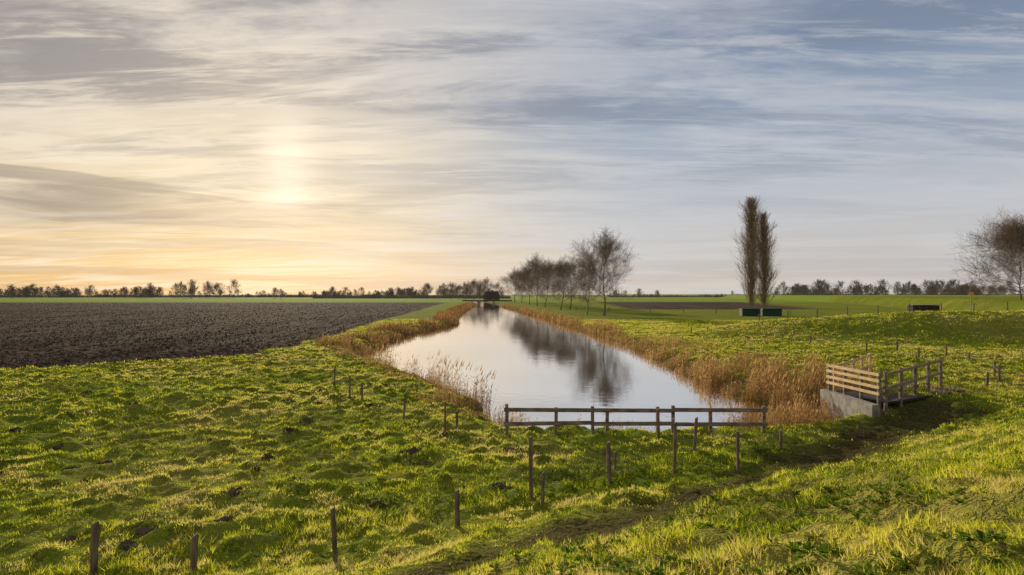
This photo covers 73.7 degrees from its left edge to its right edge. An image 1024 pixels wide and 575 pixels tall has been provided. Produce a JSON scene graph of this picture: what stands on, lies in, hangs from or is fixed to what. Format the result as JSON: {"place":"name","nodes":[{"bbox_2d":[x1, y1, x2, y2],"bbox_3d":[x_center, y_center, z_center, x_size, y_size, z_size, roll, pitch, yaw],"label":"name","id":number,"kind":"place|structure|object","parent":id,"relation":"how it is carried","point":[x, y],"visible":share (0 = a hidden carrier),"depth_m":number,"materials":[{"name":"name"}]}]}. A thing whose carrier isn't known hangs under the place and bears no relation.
{"place":"outdoors","nodes":[
{"label":"outdoors","id":0,"kind":"place"},
{"bbox_2d":[0,294,1023,574],"bbox_3d":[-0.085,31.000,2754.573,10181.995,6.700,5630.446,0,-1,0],"label":"ground","id":1,"kind":"structure","parent":0,"point":[844,444],"depth_m":25.20,"materials":[{"name":"green plant"}]},
{"bbox_2d":[0,303,438,367],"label":"soil clods","id":2,"kind":"object","parent":1,"relation":"on","point":[105,355],"visible":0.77,"depth_m":98.75,"materials":[{"name":"brown soil"}]},
{"bbox_2d":[0,278,504,298],"bbox_3d":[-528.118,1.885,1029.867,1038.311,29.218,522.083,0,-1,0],"label":"distant treeline","id":3,"kind":"object","parent":1,"relation":"on","point":[140,292],"visible":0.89,"depth_m":983.34,"materials":[{"name":"brown plant"}]},
{"bbox_2d":[9,422,781,574],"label":"wire fence","id":4,"kind":"object","parent":1,"relation":"on","point":[95,544],"visible":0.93,"depth_m":14.73,"materials":[{"name":"brown wood"}]},
{"bbox_2d":[333,366,457,430],"bbox_3d":[-6.936,5.456,34.111,1.284,1.638,15.756,0,-1,-33],"label":"wire fence","id":5,"kind":"object","parent":1,"relation":"on","point":[404,408],"visible":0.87,"depth_m":29.55,"materials":[{"name":"brown wood"}]},
{"bbox_2d":[315,302,476,354],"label":"reed bed","id":6,"kind":"object","parent":1,"relation":"on","point":[444,315],"visible":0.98,"depth_m":106.79,"materials":[{"name":"plant"}]},
{"bbox_2d":[327,345,491,423],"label":"dry bank grass","id":7,"kind":"structure","parent":1,"relation":"on","point":[423,380],"depth_m":41.29,"materials":[{"name":"plant"}]},
{"bbox_2d":[337,330,499,411],"bbox_3d":[-8.616,5.283,52.070,5.018,3.857,34.434,0,-1,-23],"label":"reed bed","id":8,"kind":"object","parent":1,"relation":"on","point":[474,396],"visible":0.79,"depth_m":40.49,"materials":[{"name":"plant"}]},
{"bbox_2d":[422,283,435,295],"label":"bare tree","id":9,"kind":"object","parent":1,"relation":"on","point":[428,287],"visible":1,"depth_m":759.94,"materials":[{"name":"brown plant"}]},
{"bbox_2d":[441,282,456,296],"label":"bare tree","id":10,"kind":"object","parent":1,"relation":"on","point":[450,286],"visible":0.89,"depth_m":698.41,"materials":[{"name":"brown plant"}]},
{"bbox_2d":[453,285,465,299],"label":"bare tree","id":11,"kind":"object","parent":1,"relation":"on","point":[458,288],"visible":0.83,"depth_m":649.76,"materials":[{"name":"brown plant"}]},
{"bbox_2d":[0,376,921,549],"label":"molehills","id":12,"kind":"object","parent":1,"relation":"on","point":[126,543],"visible":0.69,"depth_m":22.25,"materials":[{"name":"soil"}]},
{"bbox_2d":[458,281,473,299],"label":"bare tree","id":13,"kind":"object","parent":1,"relation":"on","point":[464,285],"visible":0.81,"depth_m":639.25,"materials":[{"name":"brown plant"}]},
{"bbox_2d":[462,279,481,299],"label":"bare tree","id":14,"kind":"object","parent":1,"relation":"on","point":[472,286],"visible":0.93,"depth_m":599.77,"materials":[{"name":"brown plant"}]},
{"bbox_2d":[476,277,495,298],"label":"bare tree","id":15,"kind":"object","parent":1,"relation":"on","point":[485,282],"visible":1,"depth_m":558.60,"materials":[{"name":"brown plant"}]},
{"bbox_2d":[463,299,511,303],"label":"canal bridge","id":16,"kind":"structure","parent":1,"relation":"on","point":[493,300],"depth_m":442.44,"materials":[{"name":"concrete"}]},
{"bbox_2d":[484,297,499,299],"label":"walls","id":17,"kind":"structure","parent":1,"relation":"on","point":[494,298],"depth_m":560.94,"materials":[{"name":"brick"}]},
{"bbox_2d":[483,291,499,296],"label":"roof","id":18,"kind":"structure","parent":17,"relation":"on","point":[495,293],"depth_m":562.29,"materials":[{"name":"tile"}]},
{"bbox_2d":[490,281,504,297],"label":"bare tree","id":19,"kind":"object","parent":1,"relation":"on","point":[497,285],"visible":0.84,"depth_m":597.85,"materials":[{"name":"brown plant"}]},
{"bbox_2d":[0,290,1022,297],"bbox_3d":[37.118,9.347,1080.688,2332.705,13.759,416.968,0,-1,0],"label":"distant hedge","id":20,"kind":"object","parent":1,"relation":"on","point":[424,296],"visible":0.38,"depth_m":1147.15,"materials":[{"name":"plant"}]},
{"bbox_2d":[0,309,1023,574],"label":"grass","id":21,"kind":"structure","parent":1,"relation":"on","point":[954,467],"depth_m":18.58,"materials":[{"name":"green plant"}]},
{"bbox_2d":[498,267,527,301],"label":"bare tree","id":22,"kind":"object","parent":1,"relation":"on","point":[516,278],"visible":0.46,"depth_m":469.04,"materials":[{"name":"brown plant"}]},
{"bbox_2d":[505,267,533,300],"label":"bare tree","id":23,"kind":"object","parent":1,"relation":"on","point":[515,283],"visible":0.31,"depth_m":408.77,"materials":[{"name":"brown plant"}]},
{"bbox_2d":[506,263,545,304],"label":"bare tree","id":24,"kind":"object","parent":1,"relation":"on","point":[519,286],"visible":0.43,"depth_m":358.43,"materials":[{"name":"brown plant"}]},
{"bbox_2d":[518,251,557,305],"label":"bare tree","id":25,"kind":"object","parent":1,"relation":"on","point":[532,267],"visible":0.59,"depth_m":324.65,"materials":[{"name":"brown plant"}]},
{"bbox_2d":[519,258,567,306],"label":"bare tree","id":26,"kind":"object","parent":1,"relation":"on","point":[541,275],"visible":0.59,"depth_m":291.75,"materials":[{"name":"brown plant"}]},
{"bbox_2d":[531,254,587,309],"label":"bare tree","id":27,"kind":"object","parent":1,"relation":"on","point":[562,271],"visible":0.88,"depth_m":242.69,"materials":[{"name":"brown plant"}]},
{"bbox_2d":[501,302,624,337],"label":"reed bed","id":28,"kind":"object","parent":1,"relation":"on","point":[556,318],"visible":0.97,"depth_m":146.26,"materials":[{"name":"plant"}]},
{"bbox_2d":[549,259,588,308],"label":"bare tree","id":29,"kind":"object","parent":1,"relation":"on","point":[570,286],"visible":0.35,"depth_m":250.86,"materials":[{"name":"brown plant"}]},
{"bbox_2d":[541,451,616,504],"bbox_3d":[2.024,5.391,19.528,0.124,1.487,5.385,0,-1,28],"label":"wire fence","id":30,"kind":"object","parent":1,"relation":"on","point":[543,480],"visible":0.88,"depth_m":17.18,"materials":[{"name":"brown wood"}]},
{"bbox_2d":[555,255,615,313],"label":"bare tree","id":31,"kind":"object","parent":1,"relation":"on","point":[593,280],"visible":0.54,"depth_m":185.89,"materials":[{"name":"brown plant"}]},
{"bbox_2d":[566,225,638,315],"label":"bare tree","id":32,"kind":"object","parent":1,"relation":"on","point":[607,245],"visible":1,"depth_m":176.59,"materials":[{"name":"brown plant"}]},
{"bbox_2d":[537,309,717,357],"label":"dry bank grass","id":33,"kind":"structure","parent":1,"relation":"on","point":[646,338],"depth_m":77.81,"materials":[{"name":"plant"}]},
{"bbox_2d":[504,404,767,434],"bbox_3d":[4.937,5.427,27.330,10.517,1.528,0.212,0,-1,0],"label":"wooden rail fence","id":34,"kind":"object","parent":1,"relation":"on","point":[763,423],"visible":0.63,"depth_m":27.23,"materials":[{"name":"brown wood"}]},
{"bbox_2d":[591,325,733,382],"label":"reed bed","id":35,"kind":"object","parent":1,"relation":"on","point":[652,355],"visible":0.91,"depth_m":66.93,"materials":[{"name":"plant"}]},
{"bbox_2d":[490,394,835,429],"bbox_3d":[6.674,5.823,30.915,15.478,2.410,4.487,0,-1,0],"label":"reed bed","id":36,"kind":"object","parent":1,"relation":"on","point":[791,419],"visible":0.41,"depth_m":29.93,"materials":[{"name":"plant"}]},
{"bbox_2d":[656,409,697,452],"bbox_3d":[5.959,5.264,24.844,0.172,1.546,2.653,0,-1,-18],"label":"wire fence","id":37,"kind":"object","parent":1,"relation":"on","point":[695,430],"visible":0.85,"depth_m":23.95,"materials":[{"name":"brown wood"}]},
{"bbox_2d":[431,389,1023,574],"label":"weed patch","id":38,"kind":"object","parent":1,"relation":"on","point":[980,535],"visible":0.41,"depth_m":6.81,"materials":[{"name":"green plant"}]},
{"bbox_2d":[726,195,771,307],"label":"poplar tree","id":39,"kind":"object","parent":1,"relation":"on","point":[749,238],"visible":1,"depth_m":179.53,"materials":[{"name":"brown plant"}]},
{"bbox_2d":[739,308,781,315],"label":"green container","id":40,"kind":"object","parent":1,"relation":"on","point":[758,311],"visible":0.93,"depth_m":172.75,"materials":[{"name":"metal"}]},
{"bbox_2d":[749,210,781,307],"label":"poplar tree","id":41,"kind":"object","parent":1,"relation":"on","point":[765,274],"visible":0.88,"depth_m":180.29,"materials":[{"name":"brown plant"}]},
{"bbox_2d":[693,342,874,415],"bbox_3d":[16.287,5.281,43.917,5.400,3.631,17.000,0,-1,-6],"label":"reed bed","id":42,"kind":"object","parent":1,"relation":"on","point":[813,382],"visible":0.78,"depth_m":41.16,"materials":[{"name":"plant"}]},
{"bbox_2d":[630,333,979,398],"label":"dry bank grass","id":43,"kind":"structure","parent":1,"relation":"on","point":[753,354],"depth_m":56.53,"materials":[{"name":"plant"}]},
{"bbox_2d":[782,390,844,422],"bbox_3d":[15.148,6.158,34.167,2.822,1.619,5.523,0,-1,29],"label":"reed bed","id":44,"kind":"object","parent":1,"relation":"on","point":[828,419],"visible":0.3,"depth_m":35.19,"materials":[{"name":"plant"}]},
{"bbox_2d":[612,279,1023,297],"bbox_3d":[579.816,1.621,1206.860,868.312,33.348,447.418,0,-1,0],"label":"distant treeline","id":45,"kind":"object","parent":1,"relation":"on","point":[913,288],"visible":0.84,"depth_m":1075.32,"materials":[{"name":"plant"}]},
{"bbox_2d":[758,302,1012,321],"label":"wire fence","id":46,"kind":"object","parent":1,"relation":"on","point":[941,306],"visible":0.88,"depth_m":90.22,"materials":[{"name":"brown wood"}]},
{"bbox_2d":[820,353,963,420],"bbox_3d":[18.641,5.428,35.255,9.168,3.475,5.350,0,-1,-33],"label":"culvert footbridge","id":47,"kind":"object","parent":1,"relation":"on","point":[851,403],"visible":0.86,"depth_m":33.48,"materials":[{"name":"wood"}]},
{"bbox_2d":[810,334,1000,385],"bbox_3d":[34.528,5.715,58.608,6.953,1.680,36.439,0,-1,8],"label":"wire fence","id":48,"kind":"object","parent":1,"relation":"on","point":[987,373],"visible":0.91,"depth_m":56.09,"materials":[{"name":"brown wood"}]},
{"bbox_2d":[907,304,939,311],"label":"field shelter","id":49,"kind":"object","parent":1,"relation":"on","point":[928,307],"visible":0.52,"depth_m":203.45,"materials":[{"name":"concrete"}]},
{"bbox_2d":[944,205,1023,306],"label":"bare tree","id":50,"kind":"object","parent":1,"relation":"on","point":[1013,234],"visible":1,"depth_m":171.73,"materials":[{"name":"brown plant"}]},
{"bbox_2d":[0,0,1023,294],"label":"sky","id":51,"kind":"structure","parent":0,"point":[291,146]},
{"bbox_2d":[363,301,814,431],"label":"canal water","id":52,"kind":"structure","parent":0,"point":[531,361],"depth_m":58.07,"materials":[{"name":"grey liquid"}]}
]}

